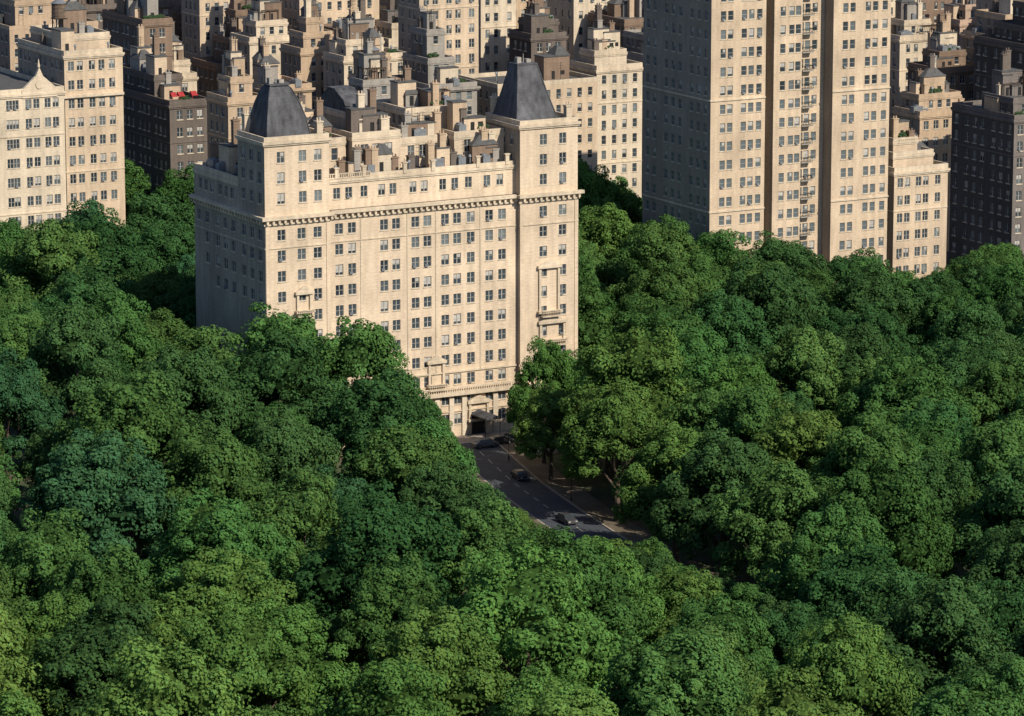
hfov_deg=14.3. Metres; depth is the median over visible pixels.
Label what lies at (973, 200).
window
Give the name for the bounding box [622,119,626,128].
window
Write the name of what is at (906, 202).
window
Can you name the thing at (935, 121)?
window
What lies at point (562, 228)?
window
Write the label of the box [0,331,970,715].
ground
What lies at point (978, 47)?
window
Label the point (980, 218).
window
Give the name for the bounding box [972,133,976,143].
window
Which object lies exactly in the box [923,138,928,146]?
window
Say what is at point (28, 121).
window
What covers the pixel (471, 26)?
window
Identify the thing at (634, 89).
window
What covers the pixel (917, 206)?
apartment building
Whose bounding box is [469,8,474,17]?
window
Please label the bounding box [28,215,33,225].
window
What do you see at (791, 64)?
window
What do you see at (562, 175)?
window
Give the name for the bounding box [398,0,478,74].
apartment tower
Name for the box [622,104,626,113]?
window
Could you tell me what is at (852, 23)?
window
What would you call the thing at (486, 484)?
park tree
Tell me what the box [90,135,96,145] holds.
window
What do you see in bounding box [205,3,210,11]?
window
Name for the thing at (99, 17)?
window
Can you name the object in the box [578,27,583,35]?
window
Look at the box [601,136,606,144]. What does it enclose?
window
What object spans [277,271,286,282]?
window
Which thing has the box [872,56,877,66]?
window
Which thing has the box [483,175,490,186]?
window
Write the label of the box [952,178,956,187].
window
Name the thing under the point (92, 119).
window
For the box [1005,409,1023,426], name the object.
park tree
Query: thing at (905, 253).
window
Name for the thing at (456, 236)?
window
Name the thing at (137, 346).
park tree
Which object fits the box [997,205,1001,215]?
window
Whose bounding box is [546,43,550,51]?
window
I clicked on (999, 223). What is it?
window
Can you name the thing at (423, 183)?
window
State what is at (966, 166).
window
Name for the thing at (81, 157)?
window
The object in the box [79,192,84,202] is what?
window
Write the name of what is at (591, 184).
park tree
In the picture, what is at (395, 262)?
window
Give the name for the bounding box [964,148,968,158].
window
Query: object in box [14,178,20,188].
window
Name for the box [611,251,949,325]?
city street
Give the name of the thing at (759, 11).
window
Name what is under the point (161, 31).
window
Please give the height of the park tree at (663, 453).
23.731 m
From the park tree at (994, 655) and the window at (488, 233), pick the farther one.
the window at (488, 233)
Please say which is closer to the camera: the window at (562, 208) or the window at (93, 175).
the window at (562, 208)
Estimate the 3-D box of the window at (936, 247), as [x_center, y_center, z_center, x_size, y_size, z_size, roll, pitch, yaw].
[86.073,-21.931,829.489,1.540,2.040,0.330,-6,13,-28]
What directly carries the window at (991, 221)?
in the apartment building at (987, 175)
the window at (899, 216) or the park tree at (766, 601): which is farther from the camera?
the window at (899, 216)
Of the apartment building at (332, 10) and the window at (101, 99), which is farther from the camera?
the apartment building at (332, 10)
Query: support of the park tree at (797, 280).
on the ground
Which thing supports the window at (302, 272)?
in the apartment building at (433, 229)
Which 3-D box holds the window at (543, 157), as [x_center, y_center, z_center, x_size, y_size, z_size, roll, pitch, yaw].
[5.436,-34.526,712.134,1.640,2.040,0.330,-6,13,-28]
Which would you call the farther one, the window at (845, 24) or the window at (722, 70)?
the window at (845, 24)
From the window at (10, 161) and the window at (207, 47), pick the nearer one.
the window at (10, 161)
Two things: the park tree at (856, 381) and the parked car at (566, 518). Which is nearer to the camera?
the parked car at (566, 518)
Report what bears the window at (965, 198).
in the apartment building at (987, 175)
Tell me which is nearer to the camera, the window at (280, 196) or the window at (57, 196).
the window at (280, 196)
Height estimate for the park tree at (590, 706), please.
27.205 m
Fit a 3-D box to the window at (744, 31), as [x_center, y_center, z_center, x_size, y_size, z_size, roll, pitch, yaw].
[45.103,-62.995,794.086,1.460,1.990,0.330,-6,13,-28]
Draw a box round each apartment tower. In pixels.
[16,0,125,226]
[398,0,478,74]
[478,0,515,72]
[642,0,890,269]
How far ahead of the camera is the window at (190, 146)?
852.77 m
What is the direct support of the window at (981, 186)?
in the apartment building at (987, 175)
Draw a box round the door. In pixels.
[472,416,484,433]
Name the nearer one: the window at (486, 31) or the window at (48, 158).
the window at (48, 158)
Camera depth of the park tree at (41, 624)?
515.65 m
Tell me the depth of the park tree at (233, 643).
501.99 m
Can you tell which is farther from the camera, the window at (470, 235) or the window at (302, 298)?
the window at (470, 235)
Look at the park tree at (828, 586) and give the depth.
545.64 m
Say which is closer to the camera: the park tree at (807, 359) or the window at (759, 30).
the park tree at (807, 359)
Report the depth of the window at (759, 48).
796.62 m
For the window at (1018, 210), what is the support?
in the apartment building at (987, 175)
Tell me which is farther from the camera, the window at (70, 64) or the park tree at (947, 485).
the window at (70, 64)
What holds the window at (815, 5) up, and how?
in the apartment tower at (766, 115)
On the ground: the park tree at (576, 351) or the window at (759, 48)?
the park tree at (576, 351)
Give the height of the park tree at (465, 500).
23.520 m
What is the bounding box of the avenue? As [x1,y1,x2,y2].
[470,435,559,453]
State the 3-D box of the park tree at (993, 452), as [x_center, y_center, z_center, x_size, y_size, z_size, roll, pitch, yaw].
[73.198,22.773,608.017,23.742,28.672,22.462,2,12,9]
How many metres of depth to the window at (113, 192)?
827.14 m
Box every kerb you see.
[474,470,551,529]
[499,444,853,710]
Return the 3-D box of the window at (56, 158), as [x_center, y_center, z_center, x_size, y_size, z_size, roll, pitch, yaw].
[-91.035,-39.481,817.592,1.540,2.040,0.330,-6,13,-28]
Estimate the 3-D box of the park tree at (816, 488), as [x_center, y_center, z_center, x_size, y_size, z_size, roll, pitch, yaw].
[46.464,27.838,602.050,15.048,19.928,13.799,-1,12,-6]
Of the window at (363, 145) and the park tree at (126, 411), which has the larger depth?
the window at (363, 145)
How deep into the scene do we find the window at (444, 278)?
708.01 m
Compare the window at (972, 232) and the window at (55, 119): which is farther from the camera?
the window at (972, 232)
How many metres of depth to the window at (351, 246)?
698.06 m
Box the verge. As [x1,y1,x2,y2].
[505,441,870,714]
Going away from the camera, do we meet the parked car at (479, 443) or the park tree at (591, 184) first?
the parked car at (479, 443)
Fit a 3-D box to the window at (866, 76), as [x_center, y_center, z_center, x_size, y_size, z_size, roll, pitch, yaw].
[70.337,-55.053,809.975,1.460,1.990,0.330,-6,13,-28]
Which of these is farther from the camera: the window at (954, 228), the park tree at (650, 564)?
the window at (954, 228)
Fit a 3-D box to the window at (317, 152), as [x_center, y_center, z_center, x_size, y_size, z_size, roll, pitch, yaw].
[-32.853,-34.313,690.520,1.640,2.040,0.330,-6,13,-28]
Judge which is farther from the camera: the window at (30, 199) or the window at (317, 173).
the window at (30, 199)
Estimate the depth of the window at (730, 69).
794.29 m
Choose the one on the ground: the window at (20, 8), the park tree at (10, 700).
the park tree at (10, 700)
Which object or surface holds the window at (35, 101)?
in the apartment building at (32, 158)
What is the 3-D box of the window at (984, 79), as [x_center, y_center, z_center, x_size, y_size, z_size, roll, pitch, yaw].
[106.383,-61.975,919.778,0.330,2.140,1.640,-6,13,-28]
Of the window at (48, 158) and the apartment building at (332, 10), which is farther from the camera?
the apartment building at (332, 10)
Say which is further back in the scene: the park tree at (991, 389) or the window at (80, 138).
the window at (80, 138)
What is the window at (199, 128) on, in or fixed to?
in the apartment building at (165, 122)
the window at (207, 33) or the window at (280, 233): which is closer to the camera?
the window at (280, 233)
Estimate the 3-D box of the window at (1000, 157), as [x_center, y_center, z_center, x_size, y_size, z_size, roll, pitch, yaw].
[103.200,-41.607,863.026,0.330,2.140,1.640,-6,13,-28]
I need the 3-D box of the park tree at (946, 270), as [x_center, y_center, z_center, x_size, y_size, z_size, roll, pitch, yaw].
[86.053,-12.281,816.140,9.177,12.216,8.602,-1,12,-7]
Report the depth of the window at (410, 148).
707.67 m
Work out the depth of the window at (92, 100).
821.31 m
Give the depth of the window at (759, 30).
795.84 m
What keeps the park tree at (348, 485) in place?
on the ground
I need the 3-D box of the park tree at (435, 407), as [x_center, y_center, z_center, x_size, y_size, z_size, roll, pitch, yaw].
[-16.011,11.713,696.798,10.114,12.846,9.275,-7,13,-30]
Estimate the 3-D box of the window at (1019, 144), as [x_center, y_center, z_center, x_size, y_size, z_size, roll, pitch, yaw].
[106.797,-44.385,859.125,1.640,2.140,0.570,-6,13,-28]
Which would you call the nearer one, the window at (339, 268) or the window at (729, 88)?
the window at (339, 268)
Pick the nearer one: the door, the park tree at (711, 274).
the door
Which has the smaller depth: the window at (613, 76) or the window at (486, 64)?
the window at (613, 76)
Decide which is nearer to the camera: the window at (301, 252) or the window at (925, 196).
the window at (301, 252)
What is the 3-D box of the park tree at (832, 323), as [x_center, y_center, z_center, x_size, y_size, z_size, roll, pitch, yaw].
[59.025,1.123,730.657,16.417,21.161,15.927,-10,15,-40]
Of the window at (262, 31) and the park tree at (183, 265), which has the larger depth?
the window at (262, 31)
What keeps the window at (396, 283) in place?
in the apartment building at (433, 229)
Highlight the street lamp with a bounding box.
[501,430,509,459]
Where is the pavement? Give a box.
[456,429,517,443]
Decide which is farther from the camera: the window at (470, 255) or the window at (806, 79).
the window at (806, 79)
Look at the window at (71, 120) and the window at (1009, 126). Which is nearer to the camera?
the window at (71, 120)
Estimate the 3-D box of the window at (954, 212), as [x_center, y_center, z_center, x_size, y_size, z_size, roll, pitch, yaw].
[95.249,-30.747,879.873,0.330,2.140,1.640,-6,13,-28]
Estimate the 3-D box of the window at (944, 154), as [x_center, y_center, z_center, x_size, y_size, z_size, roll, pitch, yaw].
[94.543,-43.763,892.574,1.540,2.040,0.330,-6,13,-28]
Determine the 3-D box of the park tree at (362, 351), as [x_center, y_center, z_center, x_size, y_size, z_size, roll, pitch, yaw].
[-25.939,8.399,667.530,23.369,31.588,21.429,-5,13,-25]
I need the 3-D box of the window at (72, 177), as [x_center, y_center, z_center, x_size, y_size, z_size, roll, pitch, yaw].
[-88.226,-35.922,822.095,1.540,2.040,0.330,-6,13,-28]
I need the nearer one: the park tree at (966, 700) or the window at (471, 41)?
the park tree at (966, 700)
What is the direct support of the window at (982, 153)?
in the apartment building at (987, 175)
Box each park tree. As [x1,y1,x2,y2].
[0,218,54,281]
[0,218,98,302]
[0,230,19,295]
[0,284,39,304]
[0,286,42,310]
[0,301,49,443]
[0,307,18,327]
[0,337,19,425]
[0,347,67,483]
[0,421,5,465]
[0,437,16,478]
[0,455,23,514]
[0,477,23,534]
[0,507,90,612]
[0,509,18,570]
[0,561,25,618]
[0,591,102,701]
[0,602,67,715]
[0,689,43,715]
[12,418,72,508]
[15,294,74,322]
[15,302,127,433]
[16,428,179,567]
[28,594,179,715]
[38,542,167,617]
[39,336,131,423]
[45,257,145,317]
[47,198,133,244]
[48,258,133,303]
[49,211,158,284]
[50,370,215,564]
[74,635,260,715]
[80,289,166,376]
[86,666,139,711]
[99,599,197,693]
[120,279,152,313]
[121,191,194,263]
[121,344,251,443]
[124,158,150,223]
[128,418,274,559]
[131,487,297,604]
[134,324,238,411]
[135,263,186,318]
[138,307,188,347]
[139,219,194,275]
[140,163,194,223]
[149,270,195,319]
[157,546,297,628]
[168,253,194,278]
[174,293,195,331]
[179,597,317,715]
[187,265,195,280]
[218,328,355,473]
[225,302,332,399]
[226,404,342,496]
[230,401,337,487]
[243,468,351,608]
[248,598,360,714]
[251,701,301,715]
[290,477,464,647]
[292,464,380,552]
[299,315,420,472]
[308,657,448,715]
[315,368,450,477]
[326,550,454,670]
[337,540,365,613]
[341,424,457,523]
[349,604,517,715]
[352,417,480,503]
[396,460,500,516]
[416,390,447,422]
[426,497,542,600]
[434,418,457,441]
[437,488,536,541]
[446,592,505,713]
[448,539,631,712]
[460,525,652,685]
[478,482,492,487]
[483,486,505,511]
[490,660,612,715]
[502,508,548,540]
[505,335,579,462]
[509,679,618,715]
[510,385,577,480]
[518,520,573,548]
[535,349,592,422]
[554,377,675,521]
[558,325,707,450]
[571,534,615,554]
[572,538,671,694]
[577,389,630,474]
[578,159,637,219]
[578,196,633,249]
[578,202,640,263]
[578,222,588,252]
[578,240,629,350]
[578,254,618,328]
[578,270,622,369]
[598,538,652,557]
[598,628,768,715]
[603,221,703,311]
[605,175,641,207]
[606,289,705,347]
[609,257,710,344]
[611,213,693,280]
[611,421,716,562]
[613,306,682,343]
[616,181,641,222]
[619,547,678,615]
[625,563,733,646]
[633,536,683,567]
[644,325,749,425]
[648,592,783,693]
[650,427,788,579]
[652,594,726,642]
[657,620,771,710]
[662,379,736,439]
[664,560,704,582]
[668,250,730,298]
[686,288,779,370]
[688,353,781,427]
[690,228,750,267]
[692,382,819,470]
[710,459,831,587]
[710,575,736,595]
[716,254,826,361]
[722,249,785,286]
[725,582,779,613]
[733,666,858,715]
[739,325,855,420]
[742,593,789,655]
[746,230,805,263]
[753,399,841,528]
[756,267,829,388]
[757,599,831,684]
[759,502,901,609]
[765,611,920,715]
[772,243,839,286]
[773,390,819,456]
[780,379,798,395]
[786,483,849,565]
[795,267,834,306]
[796,321,902,412]
[798,538,914,652]
[807,411,953,496]
[810,306,857,335]
[815,455,958,583]
[818,567,933,696]
[821,262,925,345]
[822,357,887,429]
[823,258,916,310]
[825,247,892,297]
[826,254,860,281]
[834,301,932,367]
[834,350,975,429]
[855,574,1020,711]
[871,450,983,571]
[888,271,921,290]
[889,267,913,278]
[893,398,978,465]
[893,416,975,482]
[894,269,916,279]
[904,272,961,343]
[909,671,1022,715]
[910,572,941,596]
[911,289,979,350]
[917,296,1015,375]
[925,576,1023,667]
[927,272,956,287]
[928,648,1018,696]
[929,330,1001,423]
[930,267,956,287]
[935,328,1023,421]
[940,254,968,276]
[945,454,1023,570]
[946,416,1023,524]
[949,259,1002,295]
[951,243,1023,286]
[955,245,995,279]
[958,261,1023,327]
[958,355,1023,432]
[959,245,1019,291]
[960,518,1023,595]
[978,420,1023,482]
[979,655,1023,715]
[985,286,1023,338]
[994,390,1023,425]
[995,242,1023,265]
[1000,620,1023,657]
[1005,305,1023,349]
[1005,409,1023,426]
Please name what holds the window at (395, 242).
in the apartment building at (433, 229)
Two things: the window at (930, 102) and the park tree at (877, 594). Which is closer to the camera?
the park tree at (877, 594)
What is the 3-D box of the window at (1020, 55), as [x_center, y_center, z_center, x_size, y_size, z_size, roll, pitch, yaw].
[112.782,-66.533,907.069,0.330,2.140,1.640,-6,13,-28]
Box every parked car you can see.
[471,438,498,448]
[488,434,513,443]
[504,431,517,439]
[510,469,529,480]
[555,512,577,524]
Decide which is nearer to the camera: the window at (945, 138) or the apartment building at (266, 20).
the window at (945, 138)
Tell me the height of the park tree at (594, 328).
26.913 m
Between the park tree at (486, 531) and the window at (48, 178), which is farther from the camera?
the window at (48, 178)
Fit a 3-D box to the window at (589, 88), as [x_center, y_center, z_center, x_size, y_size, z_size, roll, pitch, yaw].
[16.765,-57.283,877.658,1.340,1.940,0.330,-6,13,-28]
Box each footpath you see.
[472,474,559,541]
[499,442,864,714]
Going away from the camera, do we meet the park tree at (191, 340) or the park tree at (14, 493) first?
the park tree at (14, 493)
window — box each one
[6,101,11,110]
[6,120,12,130]
[7,140,12,149]
[7,159,13,169]
[8,178,13,188]
[8,198,15,207]
[12,100,18,110]
[13,120,19,129]
[13,139,19,149]
[14,159,20,168]
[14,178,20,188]
[15,197,21,207]
[15,217,21,226]
[19,7,23,14]
[25,99,30,109]
[25,119,32,128]
[26,138,32,148]
[26,158,33,167]
[27,177,33,187]
[27,196,34,206]
[28,6,32,14]
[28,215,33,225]
[33,99,39,108]
[33,118,40,128]
[34,138,40,147]
[34,157,41,167]
[35,176,41,186]
[35,196,42,205]
[36,215,41,224]
[38,6,42,13]
[44,98,51,108]
[45,117,50,127]
[45,137,51,146]
[45,156,52,166]
[46,175,51,185]
[46,195,53,204]
[47,214,52,223]
[52,97,58,107]
[53,117,59,126]
[53,136,59,146]
[53,155,59,165]
[54,175,60,184]
[54,194,61,204]
[55,213,60,220]
[67,61,74,71]
[68,80,73,90]
[68,99,75,109]
[69,118,75,128]
[69,137,75,146]
[69,155,76,165]
[70,174,76,184]
[71,193,76,202]
[77,61,83,70]
[77,80,83,89]
[77,99,83,108]
[77,117,84,127]
[78,136,84,146]
[78,155,85,164]
[79,173,85,183]
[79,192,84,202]
[88,60,95,70]
[89,79,95,88]
[89,98,95,107]
[89,116,96,126]
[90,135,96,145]
[91,154,97,163]
[91,173,97,182]
[91,191,97,200]
[97,13,102,21]
[98,59,104,69]
[98,78,105,88]
[99,97,105,107]
[99,116,105,125]
[99,134,105,144]
[100,153,106,163]
[100,172,106,181]
[101,190,107,200]
[108,59,115,68]
[109,77,115,87]
[109,96,115,106]
[110,115,116,124]
[110,134,116,143]
[110,152,116,162]
[111,171,117,180]
[111,189,116,199]
[150,29,154,38]
[159,28,165,37]
[160,43,165,52]
[163,9,168,16]
[176,111,182,120]
[177,128,183,137]
[177,145,183,154]
[178,162,182,171]
[182,83,187,91]
[187,110,192,119]
[187,127,193,136]
[187,144,193,153]
[197,109,203,118]
[197,126,203,135]
[197,143,203,152]
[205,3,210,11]
[205,18,209,26]
[205,32,210,40]
[206,46,210,54]
[214,3,218,11]
[214,17,219,25]
[221,123,224,133]
[237,107,242,117]
[239,84,244,92]
[260,27,264,35]
[269,27,274,34]
[271,45,275,54]
[276,152,284,163]
[277,172,285,184]
[277,193,285,204]
[277,230,285,241]
[277,250,286,262]
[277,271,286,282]
[278,26,283,34]
[278,292,286,303]
[297,228,306,239]
[297,248,306,260]
[297,269,306,280]
[298,150,306,162]
[298,170,306,182]
[298,191,307,203]
[299,295,306,301]
[311,39,315,46]
[311,57,316,66]
[311,73,316,81]
[313,149,321,160]
[313,226,322,238]
[313,247,322,258]
[313,267,322,279]
[314,169,322,181]
[314,190,322,201]
[314,288,322,299]
[320,38,324,46]
[327,2,331,9]
[331,148,336,160]
[333,188,340,199]
[335,223,343,235]
[335,244,343,255]
[335,264,343,276]
[335,285,344,296]
[337,1,340,9]
[345,187,352,198]
[347,222,356,233]
[348,66,352,73]
[348,243,356,254]
[348,263,356,274]
[348,283,356,295]
[360,185,367,197]
[361,144,367,157]
[367,0,371,7]
[378,184,385,195]
[380,219,388,230]
[380,240,388,251]
[380,260,388,271]
[380,280,388,292]
[381,86,387,95]
[385,142,391,150]
[389,183,396,194]
[392,218,400,229]
[392,238,400,250]
[392,259,400,270]
[392,279,400,290]
[408,145,413,154]
[409,181,416,193]
[411,216,419,228]
[411,237,419,248]
[411,257,419,268]
[411,277,419,288]
[419,144,425,157]
[420,180,428,192]
[423,0,429,5]
[423,215,431,226]
[423,236,431,247]
[423,256,431,267]
[423,276,431,287]
[424,115,429,120]
[433,36,438,44]
[439,179,446,190]
[441,214,449,225]
[441,234,449,245]
[441,254,449,265]
[441,274,449,285]
[446,10,451,19]
[446,25,451,34]
[446,40,451,49]
[451,178,458,189]
[453,213,461,224]
[453,233,461,244]
[453,253,461,264]
[455,9,460,18]
[455,24,460,33]
[455,39,460,48]
[455,54,460,63]
[456,92,460,98]
[464,139,469,152]
[465,177,472,188]
[466,211,474,222]
[466,232,474,243]
[466,252,474,263]
[467,91,470,100]
[467,106,470,114]
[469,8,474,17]
[469,24,474,32]
[469,39,474,47]
[469,54,474,62]
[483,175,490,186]
[485,13,489,22]
[485,30,489,38]
[485,46,489,54]
[485,62,488,71]
[485,210,493,221]
[485,230,493,241]
[485,250,493,261]
[494,13,498,21]
[494,29,498,37]
[494,45,497,54]
[496,174,503,185]
[498,209,506,220]
[498,229,506,240]
[498,249,506,260]
[507,12,511,20]
[518,41,521,50]
[537,43,541,52]
[539,134,547,145]
[539,154,547,165]
[539,174,547,185]
[539,206,547,217]
[539,226,547,237]
[539,246,547,257]
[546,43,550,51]
[556,89,561,97]
[556,105,560,111]
[558,204,566,215]
[558,224,566,235]
[558,244,566,255]
[559,132,566,144]
[559,152,566,163]
[559,172,566,183]
[566,88,571,97]
[577,87,581,96]
[577,103,582,111]
[578,11,582,19]
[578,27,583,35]
[587,102,592,111]
[587,134,592,142]
[587,149,592,158]
[588,87,592,95]
[588,118,592,126]
[601,75,606,84]
[601,90,606,99]
[601,106,606,114]
[601,121,606,129]
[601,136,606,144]
[601,151,606,159]
[612,75,616,83]
[612,90,616,98]
[612,105,616,113]
[612,120,616,128]
[612,135,616,143]
[612,150,616,158]
[612,165,616,173]
[622,89,627,98]
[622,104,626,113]
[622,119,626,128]
[622,134,626,143]
[622,149,626,158]
[622,164,626,172]
[623,74,627,82]
[632,73,637,82]
[632,88,636,97]
[632,103,636,112]
[632,118,636,127]
[632,133,636,142]
[632,148,636,157]
[632,163,636,172]
[632,178,636,186]
[720,11,726,21]
[720,30,726,40]
[720,49,726,58]
[720,67,725,77]
[720,86,725,96]
[727,29,733,39]
[727,48,733,58]
[727,86,732,95]
[728,11,733,20]
[728,67,733,76]
[740,85,746,94]
[741,10,747,19]
[741,28,747,38]
[741,47,747,57]
[741,66,746,75]
[748,28,754,38]
[748,47,754,56]
[748,65,753,75]
[748,84,753,93]
[749,9,754,19]
[756,27,762,37]
[756,46,762,56]
[756,65,762,74]
[756,83,760,93]
[757,9,762,18]
[779,62,784,72]
[779,81,785,90]
[780,7,786,16]
[780,25,785,35]
[780,44,785,53]
[788,43,794,53]
[788,62,794,71]
[788,80,794,90]
[789,6,795,16]
[789,25,794,34]
[795,24,801,34]
[795,43,800,52]
[795,61,800,71]
[795,80,800,89]
[796,6,801,15]
[804,77,809,87]
[805,3,810,13]
[805,22,810,31]
[805,40,810,50]
[805,59,809,68]
[811,58,817,68]
[811,77,816,86]
[812,3,818,12]
[812,21,817,31]
[812,40,817,49]
[842,22,848,31]
[842,40,848,49]
[842,58,847,68]
[842,77,847,86]
[843,3,848,12]
[849,39,854,49]
[849,58,855,67]
[849,76,854,86]
[850,3,855,12]
[850,21,855,30]
[864,57,870,66]
[864,75,869,84]
[865,2,871,11]
[865,20,870,29]
[865,38,870,48]
[871,74,876,84]
[872,19,877,29]
[872,38,877,47]
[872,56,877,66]
[873,1,878,10]
[881,37,887,47]
[881,55,886,65]
[882,0,887,10]
[882,19,887,28]
[896,213,902,223]
[896,231,902,241]
[896,249,901,258]
[897,178,903,188]
[897,196,902,205]
[903,230,909,240]
[903,248,909,257]
[904,177,910,187]
[904,195,910,205]
[904,213,909,222]
[906,44,910,52]
[914,44,917,52]
[914,229,920,239]
[914,247,920,256]
[914,264,919,274]
[915,176,921,186]
[915,194,921,204]
[915,212,920,221]
[921,246,927,256]
[921,264,926,273]
[922,193,928,203]
[922,211,927,220]
[922,229,926,238]
[923,121,928,130]
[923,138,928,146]
[923,176,928,185]
[928,100,933,108]
[933,120,938,129]
[933,137,938,146]
[933,227,939,237]
[933,245,939,254]
[933,262,938,271]
[934,192,940,202]
[934,210,939,219]
[935,175,940,184]
[943,119,947,128]
[943,136,948,145]
[943,153,947,161]
[946,99,950,107]
[951,226,955,236]
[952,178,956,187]
[952,194,956,204]
[952,210,955,220]
[953,130,957,139]
[953,146,957,155]
[953,162,956,171]
[954,113,958,123]
[960,75,964,83]
[962,213,966,222]
[962,229,966,238]
[963,164,967,174]
[963,181,967,190]
[963,197,967,206]
[964,132,968,141]
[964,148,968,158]
[965,116,968,125]
[969,74,973,83]
[969,90,972,99]
[969,231,973,240]
[970,198,974,208]
[970,214,974,224]
[971,166,975,176]
[971,182,975,192]
[972,117,976,127]
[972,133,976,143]
[972,150,975,159]
[975,76,979,85]
[976,45,980,54]
[976,61,979,70]
[977,233,981,242]
[978,184,982,194]
[978,200,982,210]
[978,216,981,226]
[979,135,983,145]
[979,152,983,161]
[979,168,982,177]
[980,119,984,129]
[982,78,986,87]
[983,47,986,56]
[983,62,986,71]
[989,203,993,213]
[989,219,992,229]
[990,154,994,164]
[990,170,994,180]
[990,187,993,196]
[991,121,995,131]
[991,138,994,147]
[993,49,997,58]
[996,221,1000,231]
[997,172,1001,182]
[997,189,1001,198]
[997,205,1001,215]
[998,139,1002,149]
[998,156,1002,165]
[999,123,1003,133]
[1004,223,1008,233]
[1005,174,1009,184]
[1005,190,1009,200]
[1005,207,1008,216]
[1006,141,1010,151]
[1006,157,1010,167]
[1007,125,1010,134]
[1015,207,1021,217]
[1015,224,1020,233]
[1016,158,1022,168]
[1016,174,1021,184]
[1016,191,1021,200]
[1017,53,1021,62]
[1017,125,1023,135]
[1017,142,1022,151]
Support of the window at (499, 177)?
in the apartment building at (433, 229)
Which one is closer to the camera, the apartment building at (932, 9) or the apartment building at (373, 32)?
the apartment building at (373, 32)
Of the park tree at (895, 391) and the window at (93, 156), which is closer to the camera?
the park tree at (895, 391)
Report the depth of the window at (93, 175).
824.32 m
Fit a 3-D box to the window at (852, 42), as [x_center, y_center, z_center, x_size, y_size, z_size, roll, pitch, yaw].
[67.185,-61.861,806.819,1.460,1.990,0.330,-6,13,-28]
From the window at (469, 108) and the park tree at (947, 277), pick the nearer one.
the park tree at (947, 277)
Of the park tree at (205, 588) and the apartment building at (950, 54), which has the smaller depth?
the park tree at (205, 588)
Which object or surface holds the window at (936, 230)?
in the apartment building at (917, 206)
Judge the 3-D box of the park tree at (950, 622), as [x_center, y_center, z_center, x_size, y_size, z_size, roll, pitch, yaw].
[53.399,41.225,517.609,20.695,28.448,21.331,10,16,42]
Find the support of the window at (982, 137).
in the apartment building at (987, 175)
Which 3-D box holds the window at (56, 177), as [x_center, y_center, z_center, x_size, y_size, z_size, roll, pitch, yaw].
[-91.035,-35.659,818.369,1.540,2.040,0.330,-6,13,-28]
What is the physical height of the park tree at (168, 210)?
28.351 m
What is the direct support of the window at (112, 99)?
in the apartment tower at (78, 57)
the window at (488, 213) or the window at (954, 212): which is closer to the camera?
the window at (488, 213)
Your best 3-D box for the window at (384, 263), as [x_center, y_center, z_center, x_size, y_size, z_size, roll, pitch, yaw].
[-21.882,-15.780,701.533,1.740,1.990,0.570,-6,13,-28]
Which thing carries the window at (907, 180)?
in the apartment building at (917, 206)
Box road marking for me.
[475,447,591,536]
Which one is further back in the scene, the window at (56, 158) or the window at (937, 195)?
the window at (937, 195)
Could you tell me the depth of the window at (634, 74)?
890.65 m
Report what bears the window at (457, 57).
in the apartment tower at (457, 20)
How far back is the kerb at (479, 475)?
664.18 m
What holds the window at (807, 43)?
in the apartment tower at (766, 115)
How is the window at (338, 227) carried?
in the apartment building at (433, 229)
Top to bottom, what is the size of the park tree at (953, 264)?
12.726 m
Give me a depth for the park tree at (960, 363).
680.40 m
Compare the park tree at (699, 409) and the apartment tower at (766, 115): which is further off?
the apartment tower at (766, 115)
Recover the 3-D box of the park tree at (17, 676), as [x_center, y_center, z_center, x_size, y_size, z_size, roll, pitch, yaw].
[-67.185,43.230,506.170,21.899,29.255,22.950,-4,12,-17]
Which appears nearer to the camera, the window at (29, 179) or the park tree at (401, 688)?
the park tree at (401, 688)
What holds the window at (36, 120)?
in the apartment building at (32, 158)
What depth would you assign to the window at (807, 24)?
804.83 m
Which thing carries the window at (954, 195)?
in the apartment building at (987, 175)
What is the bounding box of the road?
[461,444,638,549]
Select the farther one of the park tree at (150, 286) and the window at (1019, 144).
the window at (1019, 144)
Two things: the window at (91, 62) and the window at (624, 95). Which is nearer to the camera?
the window at (91, 62)
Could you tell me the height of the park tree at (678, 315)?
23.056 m
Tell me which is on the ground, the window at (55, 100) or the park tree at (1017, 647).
the park tree at (1017, 647)
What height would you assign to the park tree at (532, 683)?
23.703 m
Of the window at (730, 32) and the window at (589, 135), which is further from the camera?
the window at (589, 135)
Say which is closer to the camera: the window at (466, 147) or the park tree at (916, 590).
the park tree at (916, 590)
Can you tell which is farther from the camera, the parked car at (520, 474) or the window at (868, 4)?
the window at (868, 4)
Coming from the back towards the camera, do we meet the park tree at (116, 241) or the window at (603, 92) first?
the window at (603, 92)
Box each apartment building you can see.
[0,0,97,71]
[0,59,66,229]
[76,0,174,29]
[101,0,173,70]
[123,24,207,213]
[172,0,181,40]
[172,19,198,91]
[181,0,229,70]
[188,57,584,447]
[191,0,250,95]
[205,35,257,157]
[229,0,288,76]
[252,36,315,108]
[279,0,335,115]
[280,0,378,31]
[322,0,404,90]
[324,0,376,38]
[347,28,397,85]
[348,36,394,105]
[374,0,397,49]
[379,0,397,18]
[392,5,480,114]
[458,45,597,172]
[508,0,568,61]
[516,0,527,28]
[546,0,608,69]
[569,6,642,197]
[587,0,643,46]
[622,22,643,187]
[886,99,949,278]
[889,0,935,129]
[891,0,894,17]
[892,53,964,251]
[906,11,973,100]
[921,0,951,30]
[935,0,975,48]
[949,47,1023,260]
[960,0,1012,62]
[973,0,1023,100]
[976,0,991,9]
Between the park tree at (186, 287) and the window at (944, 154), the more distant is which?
the window at (944, 154)
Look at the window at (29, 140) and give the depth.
814.12 m
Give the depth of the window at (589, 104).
878.45 m
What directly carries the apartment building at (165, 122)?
on the city street
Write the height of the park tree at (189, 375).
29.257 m
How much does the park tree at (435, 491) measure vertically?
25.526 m

